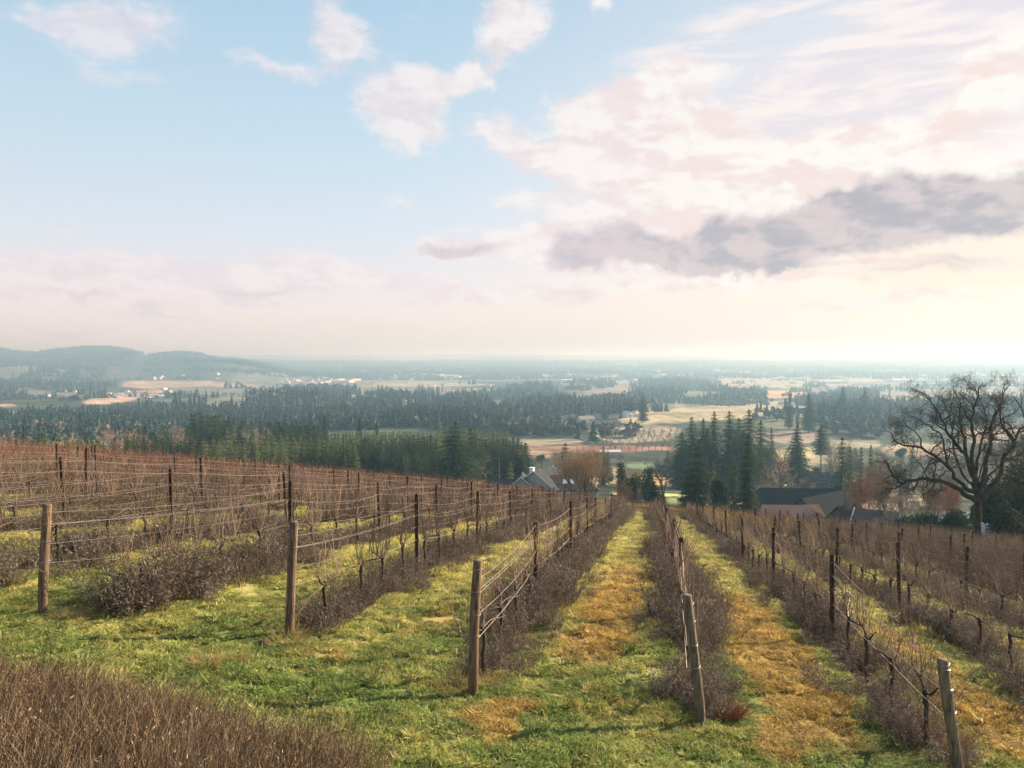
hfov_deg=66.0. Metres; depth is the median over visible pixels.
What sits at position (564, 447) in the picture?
conifer tree
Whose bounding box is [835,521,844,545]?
grapevine
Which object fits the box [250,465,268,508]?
grapevine
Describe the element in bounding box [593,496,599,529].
grapevine
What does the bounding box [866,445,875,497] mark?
conifer tree
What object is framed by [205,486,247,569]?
grapevine
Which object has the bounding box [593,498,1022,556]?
golden canes
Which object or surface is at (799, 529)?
line post
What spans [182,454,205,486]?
grapevine
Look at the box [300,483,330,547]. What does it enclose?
grapevine
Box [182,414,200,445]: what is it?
conifer tree
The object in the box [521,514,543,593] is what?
grapevine
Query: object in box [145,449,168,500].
grapevine
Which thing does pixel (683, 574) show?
grapevine
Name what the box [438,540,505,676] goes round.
grapevine
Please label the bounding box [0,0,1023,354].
sky
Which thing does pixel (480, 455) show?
conifer tree
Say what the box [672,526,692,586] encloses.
grapevine
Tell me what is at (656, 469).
bare tree
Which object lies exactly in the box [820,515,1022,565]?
trellis wires
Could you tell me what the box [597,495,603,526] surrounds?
grapevine
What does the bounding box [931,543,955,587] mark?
grapevine
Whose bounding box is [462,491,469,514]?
grapevine
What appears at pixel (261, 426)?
conifer tree
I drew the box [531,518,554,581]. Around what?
grapevine
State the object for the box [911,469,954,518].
bare tree
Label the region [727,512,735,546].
grapevine
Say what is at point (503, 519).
grapevine
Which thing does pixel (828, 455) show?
bare tree
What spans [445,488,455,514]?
grapevine
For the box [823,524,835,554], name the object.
grapevine
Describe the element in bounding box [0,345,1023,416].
forest
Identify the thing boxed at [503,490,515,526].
grapevine
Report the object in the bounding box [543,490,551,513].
grapevine
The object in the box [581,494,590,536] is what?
grapevine
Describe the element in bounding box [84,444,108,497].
grapevine
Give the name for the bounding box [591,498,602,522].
grapevine
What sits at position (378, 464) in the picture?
conifer tree
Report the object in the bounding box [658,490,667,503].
hedge conifer
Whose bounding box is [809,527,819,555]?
grapevine
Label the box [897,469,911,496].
conifer tree
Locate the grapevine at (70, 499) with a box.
[47,458,97,516]
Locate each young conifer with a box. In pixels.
[41,434,50,444]
[157,427,168,451]
[200,439,210,460]
[207,438,220,460]
[214,439,225,465]
[215,438,228,460]
[220,428,234,456]
[225,440,235,460]
[228,425,238,453]
[230,441,240,461]
[232,440,244,459]
[239,427,249,458]
[239,442,249,462]
[245,428,257,461]
[247,434,260,457]
[247,442,259,463]
[250,443,260,463]
[256,434,266,458]
[257,442,265,463]
[262,443,272,463]
[263,434,270,460]
[265,435,278,463]
[270,444,277,464]
[275,442,285,467]
[276,436,285,454]
[277,434,295,462]
[277,443,291,466]
[287,435,300,468]
[287,437,299,468]
[296,435,306,459]
[304,435,313,457]
[316,438,331,466]
[327,431,334,452]
[328,438,335,461]
[338,436,350,467]
[349,438,359,467]
[434,436,442,472]
[440,427,450,465]
[454,428,467,469]
[476,428,481,454]
[481,429,486,450]
[483,429,490,448]
[490,427,495,450]
[493,429,501,451]
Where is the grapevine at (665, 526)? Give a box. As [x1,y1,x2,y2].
[664,509,673,543]
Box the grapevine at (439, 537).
[432,491,450,558]
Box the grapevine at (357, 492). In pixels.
[351,468,362,509]
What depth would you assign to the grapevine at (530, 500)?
36.97 m
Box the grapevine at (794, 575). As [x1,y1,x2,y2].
[775,537,802,587]
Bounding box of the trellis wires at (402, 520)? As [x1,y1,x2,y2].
[296,492,572,584]
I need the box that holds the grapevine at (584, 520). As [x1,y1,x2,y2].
[578,501,590,537]
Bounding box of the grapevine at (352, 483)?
[346,474,355,499]
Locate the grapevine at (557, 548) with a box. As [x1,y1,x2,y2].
[547,500,564,563]
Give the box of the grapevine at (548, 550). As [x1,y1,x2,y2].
[539,514,559,569]
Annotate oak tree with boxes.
[848,367,1023,538]
[980,388,1023,524]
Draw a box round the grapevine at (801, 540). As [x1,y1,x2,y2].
[798,525,810,548]
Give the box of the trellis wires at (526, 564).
[479,497,620,636]
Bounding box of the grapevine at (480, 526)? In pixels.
[473,495,491,541]
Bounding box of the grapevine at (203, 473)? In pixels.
[190,457,208,492]
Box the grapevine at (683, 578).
[677,539,699,643]
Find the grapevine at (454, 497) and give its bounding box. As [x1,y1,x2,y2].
[448,486,458,511]
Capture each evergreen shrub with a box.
[615,458,627,499]
[623,472,646,504]
[639,459,662,506]
[648,481,659,504]
[705,472,730,513]
[894,515,913,528]
[907,512,943,532]
[939,508,972,532]
[965,467,1006,531]
[968,504,983,529]
[984,449,1023,525]
[985,502,1023,542]
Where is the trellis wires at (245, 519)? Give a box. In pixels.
[50,485,554,562]
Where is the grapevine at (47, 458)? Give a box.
[33,439,62,468]
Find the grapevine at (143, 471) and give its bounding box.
[135,456,151,486]
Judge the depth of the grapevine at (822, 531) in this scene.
31.09 m
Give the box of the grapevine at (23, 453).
[6,440,33,469]
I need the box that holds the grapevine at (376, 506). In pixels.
[363,477,386,533]
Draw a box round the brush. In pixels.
[0,629,421,767]
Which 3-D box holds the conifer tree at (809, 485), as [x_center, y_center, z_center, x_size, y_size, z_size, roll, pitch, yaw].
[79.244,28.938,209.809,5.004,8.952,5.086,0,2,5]
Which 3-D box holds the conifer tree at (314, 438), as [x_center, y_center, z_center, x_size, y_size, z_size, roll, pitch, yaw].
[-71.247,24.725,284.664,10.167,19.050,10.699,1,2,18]
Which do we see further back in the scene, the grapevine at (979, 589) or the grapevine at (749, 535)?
the grapevine at (749, 535)
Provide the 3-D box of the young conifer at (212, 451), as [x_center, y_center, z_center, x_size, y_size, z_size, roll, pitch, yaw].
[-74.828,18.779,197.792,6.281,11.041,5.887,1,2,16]
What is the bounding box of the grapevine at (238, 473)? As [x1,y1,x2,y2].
[228,457,250,487]
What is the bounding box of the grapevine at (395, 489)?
[391,477,400,505]
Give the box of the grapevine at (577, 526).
[573,502,587,544]
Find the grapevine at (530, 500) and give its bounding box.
[527,489,534,517]
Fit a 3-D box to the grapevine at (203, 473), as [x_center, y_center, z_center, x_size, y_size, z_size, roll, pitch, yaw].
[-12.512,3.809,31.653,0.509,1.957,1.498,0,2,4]
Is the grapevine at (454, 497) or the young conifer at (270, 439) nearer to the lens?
the grapevine at (454, 497)
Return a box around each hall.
[331,380,354,382]
[791,377,811,379]
[814,380,843,382]
[818,381,845,383]
[855,383,883,385]
[884,378,909,380]
[889,380,910,381]
[910,383,940,385]
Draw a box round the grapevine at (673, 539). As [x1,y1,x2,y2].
[667,513,680,566]
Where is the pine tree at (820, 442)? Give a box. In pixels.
[811,425,832,471]
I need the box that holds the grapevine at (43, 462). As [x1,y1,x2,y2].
[21,438,71,492]
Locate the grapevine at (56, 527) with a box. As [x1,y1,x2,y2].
[21,473,87,562]
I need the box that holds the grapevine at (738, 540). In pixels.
[732,512,744,547]
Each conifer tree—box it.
[33,433,41,448]
[109,438,116,453]
[111,428,122,443]
[114,438,124,451]
[121,436,135,457]
[129,435,139,454]
[130,424,147,447]
[133,437,142,455]
[139,426,152,452]
[140,436,146,452]
[143,439,151,454]
[149,430,159,448]
[149,438,158,454]
[153,440,161,456]
[156,427,169,451]
[158,438,170,456]
[166,437,175,453]
[168,440,181,457]
[173,439,181,454]
[176,440,187,458]
[180,425,197,455]
[180,439,188,455]
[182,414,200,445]
[182,439,195,457]
[188,414,201,450]
[193,439,203,455]
[195,412,205,439]
[197,414,215,457]
[197,443,206,459]
[203,415,226,448]
[205,416,226,459]
[216,416,224,437]
[218,419,230,448]
[224,415,235,438]
[227,428,237,444]
[230,418,240,450]
[232,426,248,460]
[237,421,248,447]
[244,418,249,439]
[245,421,257,448]
[250,421,267,452]
[259,430,268,457]
[261,422,273,440]
[268,421,286,448]
[271,431,282,450]
[282,423,295,444]
[284,426,296,457]
[288,423,299,442]
[295,425,307,452]
[296,443,306,467]
[299,444,316,467]
[300,424,314,450]
[303,426,323,451]
[307,444,317,466]
[311,443,322,467]
[313,427,323,446]
[317,443,329,468]
[319,426,329,447]
[323,415,328,444]
[323,442,331,467]
[328,446,334,464]
[330,443,339,468]
[334,445,343,471]
[337,444,354,468]
[337,445,350,472]
[346,445,360,471]
[355,417,363,438]
[356,439,371,469]
[356,442,363,470]
[358,440,373,472]
[365,438,372,462]
[365,439,378,470]
[369,441,384,476]
[373,421,379,438]
[373,440,386,474]
[378,447,392,473]
[381,441,391,464]
[383,439,406,472]
[383,445,398,475]
[395,445,410,476]
[395,448,411,478]
[403,437,414,465]
[407,435,421,468]
[408,445,426,476]
[408,446,420,478]
[409,438,424,463]
[416,438,431,467]
[418,421,493,482]
[420,440,431,468]
[420,447,429,476]
[422,439,442,473]
[426,449,439,478]
[428,436,437,468]
[463,427,481,480]
[468,434,479,465]
[473,438,489,479]
[475,439,496,479]
[487,438,500,477]
[492,438,514,478]
[493,440,500,472]
[498,438,511,472]
[505,440,513,463]
[506,438,517,478]
[506,462,514,478]
[508,438,527,477]
[512,441,528,475]
[520,443,535,473]
[558,442,571,474]
[596,447,611,486]
[602,451,614,478]
[627,397,636,414]
[635,393,650,422]
[660,431,709,490]
[662,450,673,479]
[665,439,702,488]
[668,417,718,488]
[693,418,727,486]
[693,428,727,489]
[697,412,726,488]
[707,411,759,490]
[709,461,716,507]
[711,410,776,493]
[723,418,744,483]
[727,459,740,513]
[730,434,760,512]
[750,420,785,487]
[766,427,775,484]
[768,441,777,462]
[779,422,817,487]
[783,390,794,428]
[800,393,818,431]
[805,476,814,487]
[831,437,854,497]
[837,386,848,407]
[839,447,860,502]
[850,448,862,470]
[852,452,858,471]
[854,447,866,497]
[860,387,869,412]
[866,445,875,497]
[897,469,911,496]
[906,447,918,472]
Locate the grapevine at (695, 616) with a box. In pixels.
[680,570,717,688]
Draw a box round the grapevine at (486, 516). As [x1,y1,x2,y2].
[482,487,497,533]
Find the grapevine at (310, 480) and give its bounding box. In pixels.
[303,465,319,492]
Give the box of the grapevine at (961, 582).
[951,537,976,592]
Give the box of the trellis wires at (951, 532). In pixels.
[854,518,1022,554]
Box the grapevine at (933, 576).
[915,546,945,624]
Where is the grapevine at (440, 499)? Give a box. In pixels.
[437,487,443,518]
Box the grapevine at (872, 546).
[869,531,881,560]
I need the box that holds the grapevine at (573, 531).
[562,504,579,547]
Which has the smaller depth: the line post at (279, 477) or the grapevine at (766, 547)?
the grapevine at (766, 547)
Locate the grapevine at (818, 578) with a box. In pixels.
[807,546,827,611]
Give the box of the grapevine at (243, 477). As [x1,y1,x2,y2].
[233,462,254,501]
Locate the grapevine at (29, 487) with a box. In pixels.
[14,444,50,497]
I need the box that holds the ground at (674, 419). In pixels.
[0,349,1023,767]
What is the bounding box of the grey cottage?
[803,471,840,488]
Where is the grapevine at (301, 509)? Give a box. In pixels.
[279,483,308,536]
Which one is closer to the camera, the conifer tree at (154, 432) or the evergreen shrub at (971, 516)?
the evergreen shrub at (971, 516)
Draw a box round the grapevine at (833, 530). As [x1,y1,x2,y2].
[829,521,837,544]
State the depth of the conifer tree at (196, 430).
306.79 m
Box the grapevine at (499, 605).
[462,526,519,649]
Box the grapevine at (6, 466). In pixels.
[0,443,17,490]
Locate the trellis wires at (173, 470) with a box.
[0,452,456,488]
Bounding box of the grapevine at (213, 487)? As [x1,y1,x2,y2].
[205,472,221,507]
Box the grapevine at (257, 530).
[217,469,274,557]
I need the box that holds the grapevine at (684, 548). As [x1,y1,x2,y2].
[672,531,697,566]
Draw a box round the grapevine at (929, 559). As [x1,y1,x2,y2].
[918,540,938,582]
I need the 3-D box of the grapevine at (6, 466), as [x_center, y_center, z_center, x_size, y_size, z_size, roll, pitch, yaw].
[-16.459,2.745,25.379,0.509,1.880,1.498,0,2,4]
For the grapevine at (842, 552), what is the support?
on the ground at (674, 419)
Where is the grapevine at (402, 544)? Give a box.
[388,500,416,577]
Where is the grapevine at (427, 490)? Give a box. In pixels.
[420,481,431,498]
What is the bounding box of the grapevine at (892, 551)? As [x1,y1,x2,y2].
[889,537,900,568]
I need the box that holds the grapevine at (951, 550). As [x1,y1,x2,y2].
[942,537,960,569]
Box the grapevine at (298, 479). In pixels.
[292,464,306,500]
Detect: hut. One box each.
[608,455,616,462]
[616,455,623,462]
[825,504,861,521]
[850,507,900,526]
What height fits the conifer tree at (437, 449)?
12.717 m
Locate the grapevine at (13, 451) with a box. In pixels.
[4,441,20,463]
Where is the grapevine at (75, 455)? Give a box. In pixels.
[65,446,90,467]
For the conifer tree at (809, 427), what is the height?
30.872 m
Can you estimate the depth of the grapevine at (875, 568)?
23.90 m
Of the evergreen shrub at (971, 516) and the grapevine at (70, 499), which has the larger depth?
the evergreen shrub at (971, 516)
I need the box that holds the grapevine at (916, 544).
[905,531,920,560]
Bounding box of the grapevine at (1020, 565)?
[1011,544,1023,595]
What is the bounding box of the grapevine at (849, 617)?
[836,566,877,659]
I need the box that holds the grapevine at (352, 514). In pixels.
[345,475,364,540]
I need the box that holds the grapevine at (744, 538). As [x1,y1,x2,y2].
[739,520,752,558]
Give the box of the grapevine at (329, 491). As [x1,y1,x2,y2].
[319,474,331,520]
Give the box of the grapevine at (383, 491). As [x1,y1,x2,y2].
[380,481,390,501]
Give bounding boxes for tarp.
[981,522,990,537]
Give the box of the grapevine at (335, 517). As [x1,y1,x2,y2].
[308,471,345,534]
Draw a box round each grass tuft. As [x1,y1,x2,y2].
[47,600,100,620]
[179,641,231,668]
[223,646,254,662]
[258,622,317,646]
[428,666,483,694]
[478,669,502,685]
[631,710,659,725]
[706,686,757,723]
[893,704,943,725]
[897,703,985,750]
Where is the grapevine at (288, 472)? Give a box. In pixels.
[275,468,301,505]
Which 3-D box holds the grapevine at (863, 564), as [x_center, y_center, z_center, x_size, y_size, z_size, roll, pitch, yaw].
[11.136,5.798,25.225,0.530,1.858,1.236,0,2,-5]
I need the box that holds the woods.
[0,397,1023,458]
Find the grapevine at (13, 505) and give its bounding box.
[0,463,44,527]
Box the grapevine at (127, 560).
[110,505,179,591]
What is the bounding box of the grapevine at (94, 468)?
[81,451,99,485]
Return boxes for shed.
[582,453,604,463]
[654,461,676,471]
[750,505,823,520]
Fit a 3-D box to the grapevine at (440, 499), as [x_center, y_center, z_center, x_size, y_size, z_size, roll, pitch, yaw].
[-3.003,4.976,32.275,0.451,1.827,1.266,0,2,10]
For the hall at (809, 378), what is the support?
on the ground at (674, 419)
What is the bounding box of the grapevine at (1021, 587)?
[1012,565,1023,601]
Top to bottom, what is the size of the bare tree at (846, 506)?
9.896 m
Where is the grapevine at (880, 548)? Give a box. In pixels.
[878,530,889,568]
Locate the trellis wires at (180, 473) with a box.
[0,460,485,500]
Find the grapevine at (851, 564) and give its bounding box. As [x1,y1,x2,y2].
[845,535,861,583]
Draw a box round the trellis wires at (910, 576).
[726,507,1023,652]
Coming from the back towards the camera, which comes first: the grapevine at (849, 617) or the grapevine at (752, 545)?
the grapevine at (752, 545)
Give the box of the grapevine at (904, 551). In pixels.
[896,526,910,567]
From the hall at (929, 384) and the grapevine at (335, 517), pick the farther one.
the hall at (929, 384)
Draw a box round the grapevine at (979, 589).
[962,559,992,596]
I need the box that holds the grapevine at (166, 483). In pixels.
[154,458,180,510]
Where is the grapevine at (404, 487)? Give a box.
[400,476,411,505]
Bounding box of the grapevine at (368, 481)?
[366,473,376,491]
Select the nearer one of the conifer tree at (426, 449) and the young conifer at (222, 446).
the young conifer at (222, 446)
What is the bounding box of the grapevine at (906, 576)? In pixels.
[890,544,916,602]
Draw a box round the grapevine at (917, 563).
[910,536,924,578]
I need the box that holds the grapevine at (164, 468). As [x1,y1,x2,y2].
[155,458,168,480]
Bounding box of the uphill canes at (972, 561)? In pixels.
[0,443,1023,603]
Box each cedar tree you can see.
[675,456,697,509]
[677,442,713,513]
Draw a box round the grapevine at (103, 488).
[78,460,123,521]
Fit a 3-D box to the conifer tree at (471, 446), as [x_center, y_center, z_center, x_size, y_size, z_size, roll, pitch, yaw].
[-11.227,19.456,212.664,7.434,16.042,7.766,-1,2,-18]
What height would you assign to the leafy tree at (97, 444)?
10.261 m
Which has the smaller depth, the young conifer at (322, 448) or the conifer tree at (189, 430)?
the young conifer at (322, 448)
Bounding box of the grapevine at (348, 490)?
[337,472,363,511]
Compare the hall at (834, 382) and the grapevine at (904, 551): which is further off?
the hall at (834, 382)
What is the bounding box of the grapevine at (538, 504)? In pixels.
[534,489,546,520]
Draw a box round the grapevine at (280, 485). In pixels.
[269,468,286,507]
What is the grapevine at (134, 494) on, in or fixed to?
on the ground at (674, 419)
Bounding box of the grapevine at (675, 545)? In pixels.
[668,514,681,574]
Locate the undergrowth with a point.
(200, 576)
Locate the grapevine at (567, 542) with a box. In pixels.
[557,511,573,553]
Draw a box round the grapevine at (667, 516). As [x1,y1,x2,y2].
[658,511,672,559]
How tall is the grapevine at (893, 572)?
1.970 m
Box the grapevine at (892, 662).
[859,591,909,702]
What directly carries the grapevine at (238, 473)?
on the ground at (674, 419)
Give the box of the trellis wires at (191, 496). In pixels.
[0,473,520,533]
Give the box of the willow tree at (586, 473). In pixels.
[543,441,615,498]
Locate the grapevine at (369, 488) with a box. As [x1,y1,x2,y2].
[356,467,375,503]
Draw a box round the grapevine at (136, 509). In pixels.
[123,478,155,544]
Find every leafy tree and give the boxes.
[40,438,58,448]
[47,435,78,451]
[82,438,107,456]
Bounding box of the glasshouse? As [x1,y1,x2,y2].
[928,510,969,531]
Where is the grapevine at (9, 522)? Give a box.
[0,474,31,527]
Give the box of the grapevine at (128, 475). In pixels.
[111,451,147,496]
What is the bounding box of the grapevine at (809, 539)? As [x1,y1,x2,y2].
[804,521,817,554]
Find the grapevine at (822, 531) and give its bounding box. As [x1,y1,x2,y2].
[819,525,829,557]
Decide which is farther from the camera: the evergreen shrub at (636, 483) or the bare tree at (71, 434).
the bare tree at (71, 434)
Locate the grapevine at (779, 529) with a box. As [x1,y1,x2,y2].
[777,512,789,536]
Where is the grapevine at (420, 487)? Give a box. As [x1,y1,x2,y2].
[414,478,424,502]
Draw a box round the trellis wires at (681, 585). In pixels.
[660,503,686,664]
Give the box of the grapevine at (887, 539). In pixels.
[885,525,896,554]
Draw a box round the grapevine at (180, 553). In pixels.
[156,492,212,590]
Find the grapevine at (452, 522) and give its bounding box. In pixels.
[448,485,460,557]
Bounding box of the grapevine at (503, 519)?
[499,488,507,528]
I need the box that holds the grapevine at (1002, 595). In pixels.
[987,561,1016,618]
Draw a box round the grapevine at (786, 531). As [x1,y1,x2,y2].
[784,515,796,540]
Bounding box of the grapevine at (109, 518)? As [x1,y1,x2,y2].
[88,460,132,553]
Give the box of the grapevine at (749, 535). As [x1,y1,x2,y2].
[742,515,753,559]
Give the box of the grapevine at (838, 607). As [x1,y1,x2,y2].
[817,566,850,617]
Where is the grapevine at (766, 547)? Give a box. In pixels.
[755,523,771,574]
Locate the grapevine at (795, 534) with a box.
[789,520,801,543]
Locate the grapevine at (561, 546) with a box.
[542,503,571,555]
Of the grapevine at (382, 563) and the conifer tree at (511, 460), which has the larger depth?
the conifer tree at (511, 460)
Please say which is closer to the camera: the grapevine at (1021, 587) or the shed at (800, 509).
the grapevine at (1021, 587)
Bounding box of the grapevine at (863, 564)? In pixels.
[846,538,871,586]
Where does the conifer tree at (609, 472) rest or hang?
on the ground at (674, 419)
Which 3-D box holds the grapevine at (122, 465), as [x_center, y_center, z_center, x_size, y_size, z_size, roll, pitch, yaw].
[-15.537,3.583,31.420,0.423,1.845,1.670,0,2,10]
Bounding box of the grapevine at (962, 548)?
[955,539,971,570]
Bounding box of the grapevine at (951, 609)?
[937,563,970,640]
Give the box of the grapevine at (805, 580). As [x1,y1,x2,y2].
[785,547,811,600]
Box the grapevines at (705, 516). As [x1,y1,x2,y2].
[1,437,1023,559]
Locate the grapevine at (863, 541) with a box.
[861,531,870,559]
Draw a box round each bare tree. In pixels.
[1,429,17,447]
[56,433,77,444]
[93,433,116,451]
[99,424,122,449]
[99,433,123,452]
[110,433,139,451]
[125,428,156,450]
[159,424,187,452]
[165,426,183,448]
[170,429,196,447]
[237,425,258,455]
[474,454,490,481]
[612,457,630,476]
[612,475,635,505]
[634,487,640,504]
[651,455,671,503]
[761,451,791,487]
[764,470,796,487]
[795,476,817,488]
[813,437,865,471]
[820,464,836,480]
[840,480,853,523]
[843,463,878,512]
[853,449,899,506]
[860,468,906,524]
[875,489,928,527]
[906,466,916,486]
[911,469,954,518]
[928,457,970,505]
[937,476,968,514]
[968,439,1020,486]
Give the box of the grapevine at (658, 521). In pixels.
[655,504,664,537]
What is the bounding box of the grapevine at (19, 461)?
[1,435,33,471]
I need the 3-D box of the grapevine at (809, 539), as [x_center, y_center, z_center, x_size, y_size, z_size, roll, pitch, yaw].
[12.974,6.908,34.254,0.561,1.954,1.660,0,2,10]
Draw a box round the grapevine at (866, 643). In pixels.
[837,576,877,682]
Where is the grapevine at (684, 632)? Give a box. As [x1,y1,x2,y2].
[667,561,697,665]
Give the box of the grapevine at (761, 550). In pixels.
[751,526,763,565]
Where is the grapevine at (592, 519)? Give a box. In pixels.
[587,496,594,530]
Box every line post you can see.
[55,444,58,488]
[58,457,66,520]
[84,447,88,502]
[91,445,92,476]
[94,444,97,478]
[168,469,173,531]
[173,455,176,480]
[199,458,203,504]
[278,465,280,494]
[282,472,287,518]
[287,481,292,524]
[357,472,360,516]
[376,482,380,535]
[406,477,408,508]
[414,494,418,571]
[435,484,437,519]
[470,482,472,508]
[475,491,478,543]
[509,491,512,525]
[533,522,537,581]
[569,501,572,548]
[585,499,587,536]
[665,508,667,546]
[672,519,675,558]
[678,537,683,591]
[724,510,726,541]
[740,518,743,557]
[771,527,774,582]
[798,521,800,546]
[818,519,819,540]
[829,554,834,640]
[835,528,838,567]
[851,524,853,548]
[895,542,900,606]
[900,528,902,551]
[949,535,951,574]
[964,546,968,593]
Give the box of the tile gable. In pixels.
[808,504,825,517]
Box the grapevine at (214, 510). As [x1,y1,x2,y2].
[200,467,227,532]
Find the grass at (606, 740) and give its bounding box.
[0,478,1023,767]
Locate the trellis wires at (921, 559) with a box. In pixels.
[762,510,1023,600]
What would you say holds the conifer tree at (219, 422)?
on the ground at (674, 419)
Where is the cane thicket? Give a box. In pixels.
[0,434,559,503]
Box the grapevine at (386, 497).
[383,479,400,532]
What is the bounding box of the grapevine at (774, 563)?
[766,533,786,579]
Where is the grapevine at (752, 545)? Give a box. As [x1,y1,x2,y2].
[744,513,756,565]
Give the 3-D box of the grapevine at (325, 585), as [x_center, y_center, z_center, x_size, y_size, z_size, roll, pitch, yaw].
[-3.243,3.151,13.353,0.404,2.152,1.669,1,2,14]
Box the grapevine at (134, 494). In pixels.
[100,449,150,504]
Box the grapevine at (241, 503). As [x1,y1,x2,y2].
[225,469,250,523]
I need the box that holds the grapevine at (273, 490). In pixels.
[256,468,279,520]
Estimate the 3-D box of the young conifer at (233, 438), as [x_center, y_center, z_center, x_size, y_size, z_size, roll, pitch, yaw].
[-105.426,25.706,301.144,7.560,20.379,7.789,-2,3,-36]
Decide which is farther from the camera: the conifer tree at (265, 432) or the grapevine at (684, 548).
the conifer tree at (265, 432)
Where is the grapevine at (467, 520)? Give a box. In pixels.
[458,489,487,549]
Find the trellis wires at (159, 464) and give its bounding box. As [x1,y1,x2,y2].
[4,445,433,483]
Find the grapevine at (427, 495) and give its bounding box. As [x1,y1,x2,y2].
[421,481,432,516]
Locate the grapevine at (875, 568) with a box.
[859,548,878,585]
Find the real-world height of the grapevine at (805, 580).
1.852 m
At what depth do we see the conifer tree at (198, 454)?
207.13 m
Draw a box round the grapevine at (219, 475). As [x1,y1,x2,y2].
[211,460,226,492]
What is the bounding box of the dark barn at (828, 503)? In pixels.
[793,491,852,523]
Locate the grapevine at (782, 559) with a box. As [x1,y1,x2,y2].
[777,533,795,575]
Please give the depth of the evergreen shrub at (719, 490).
118.22 m
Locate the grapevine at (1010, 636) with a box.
[985,577,1023,671]
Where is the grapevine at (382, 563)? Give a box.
[366,499,393,585]
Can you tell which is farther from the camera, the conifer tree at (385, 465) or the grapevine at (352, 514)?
the conifer tree at (385, 465)
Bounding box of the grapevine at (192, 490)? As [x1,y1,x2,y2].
[163,450,205,512]
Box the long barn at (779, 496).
[744,488,840,515]
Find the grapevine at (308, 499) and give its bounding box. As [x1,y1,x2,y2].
[296,468,320,519]
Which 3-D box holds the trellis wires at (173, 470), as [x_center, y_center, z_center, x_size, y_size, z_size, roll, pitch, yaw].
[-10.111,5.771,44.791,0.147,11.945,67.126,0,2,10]
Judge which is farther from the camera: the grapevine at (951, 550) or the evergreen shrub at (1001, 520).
the evergreen shrub at (1001, 520)
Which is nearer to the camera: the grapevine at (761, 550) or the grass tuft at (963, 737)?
the grass tuft at (963, 737)
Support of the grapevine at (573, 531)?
on the ground at (674, 419)
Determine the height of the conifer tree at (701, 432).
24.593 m
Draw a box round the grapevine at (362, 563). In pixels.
[336,507,396,593]
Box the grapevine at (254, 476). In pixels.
[244,461,264,493]
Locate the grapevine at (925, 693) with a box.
[886,606,940,748]
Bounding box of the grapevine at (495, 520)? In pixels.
[492,493,504,530]
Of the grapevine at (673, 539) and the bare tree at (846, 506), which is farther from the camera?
the bare tree at (846, 506)
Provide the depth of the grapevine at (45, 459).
31.50 m
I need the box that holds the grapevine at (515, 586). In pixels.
[501,531,531,624]
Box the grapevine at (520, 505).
[512,493,526,518]
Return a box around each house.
[158,394,163,398]
[485,466,599,499]
[576,416,594,422]
[598,450,620,454]
[622,410,638,417]
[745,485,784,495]
[778,401,787,405]
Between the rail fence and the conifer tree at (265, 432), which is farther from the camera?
the conifer tree at (265, 432)
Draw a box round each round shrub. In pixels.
[535,454,544,462]
[894,450,905,457]
[894,464,904,473]
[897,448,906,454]
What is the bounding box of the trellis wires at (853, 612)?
[691,502,942,712]
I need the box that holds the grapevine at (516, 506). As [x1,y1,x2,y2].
[514,492,520,523]
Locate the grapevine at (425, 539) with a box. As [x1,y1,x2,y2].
[412,493,450,568]
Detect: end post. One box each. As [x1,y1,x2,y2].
[38,504,51,614]
[284,521,298,634]
[468,559,482,695]
[682,593,705,724]
[937,657,963,767]
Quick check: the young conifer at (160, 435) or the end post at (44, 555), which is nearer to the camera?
the end post at (44, 555)
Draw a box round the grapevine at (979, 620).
[954,570,995,657]
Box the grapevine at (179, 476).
[168,454,186,500]
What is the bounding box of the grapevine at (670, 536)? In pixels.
[665,514,677,560]
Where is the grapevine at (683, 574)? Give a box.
[672,540,689,620]
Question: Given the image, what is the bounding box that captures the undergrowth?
[0,450,1023,767]
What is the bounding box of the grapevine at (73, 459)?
[58,446,84,488]
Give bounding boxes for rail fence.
[596,497,829,521]
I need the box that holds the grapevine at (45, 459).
[37,441,55,483]
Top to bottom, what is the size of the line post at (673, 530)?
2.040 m
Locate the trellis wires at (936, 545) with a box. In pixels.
[790,512,1021,575]
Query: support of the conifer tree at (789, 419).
on the ground at (674, 419)
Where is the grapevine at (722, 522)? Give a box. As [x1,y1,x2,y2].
[719,512,724,534]
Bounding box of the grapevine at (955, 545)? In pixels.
[951,534,965,554]
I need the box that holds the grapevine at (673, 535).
[668,514,682,560]
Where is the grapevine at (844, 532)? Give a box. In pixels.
[838,522,850,541]
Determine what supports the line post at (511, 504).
on the ground at (674, 419)
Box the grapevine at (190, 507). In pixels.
[162,466,218,523]
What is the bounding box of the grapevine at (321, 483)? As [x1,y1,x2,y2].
[310,472,328,496]
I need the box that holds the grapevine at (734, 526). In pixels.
[730,517,740,541]
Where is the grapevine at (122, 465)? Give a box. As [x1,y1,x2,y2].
[109,453,135,481]
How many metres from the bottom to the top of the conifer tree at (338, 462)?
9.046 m
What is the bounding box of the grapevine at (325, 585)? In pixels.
[295,516,351,620]
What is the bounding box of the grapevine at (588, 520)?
[576,494,595,532]
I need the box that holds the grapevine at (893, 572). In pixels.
[880,538,904,602]
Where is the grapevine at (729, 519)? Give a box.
[725,512,733,538]
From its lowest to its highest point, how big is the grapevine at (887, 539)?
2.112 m
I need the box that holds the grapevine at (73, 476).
[39,445,80,500]
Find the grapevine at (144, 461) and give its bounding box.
[132,451,157,472]
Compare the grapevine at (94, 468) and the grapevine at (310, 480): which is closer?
the grapevine at (94, 468)
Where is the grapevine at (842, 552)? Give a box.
[828,527,847,570]
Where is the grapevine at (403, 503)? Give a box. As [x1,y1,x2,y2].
[389,476,414,519]
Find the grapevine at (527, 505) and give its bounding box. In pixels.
[524,490,530,521]

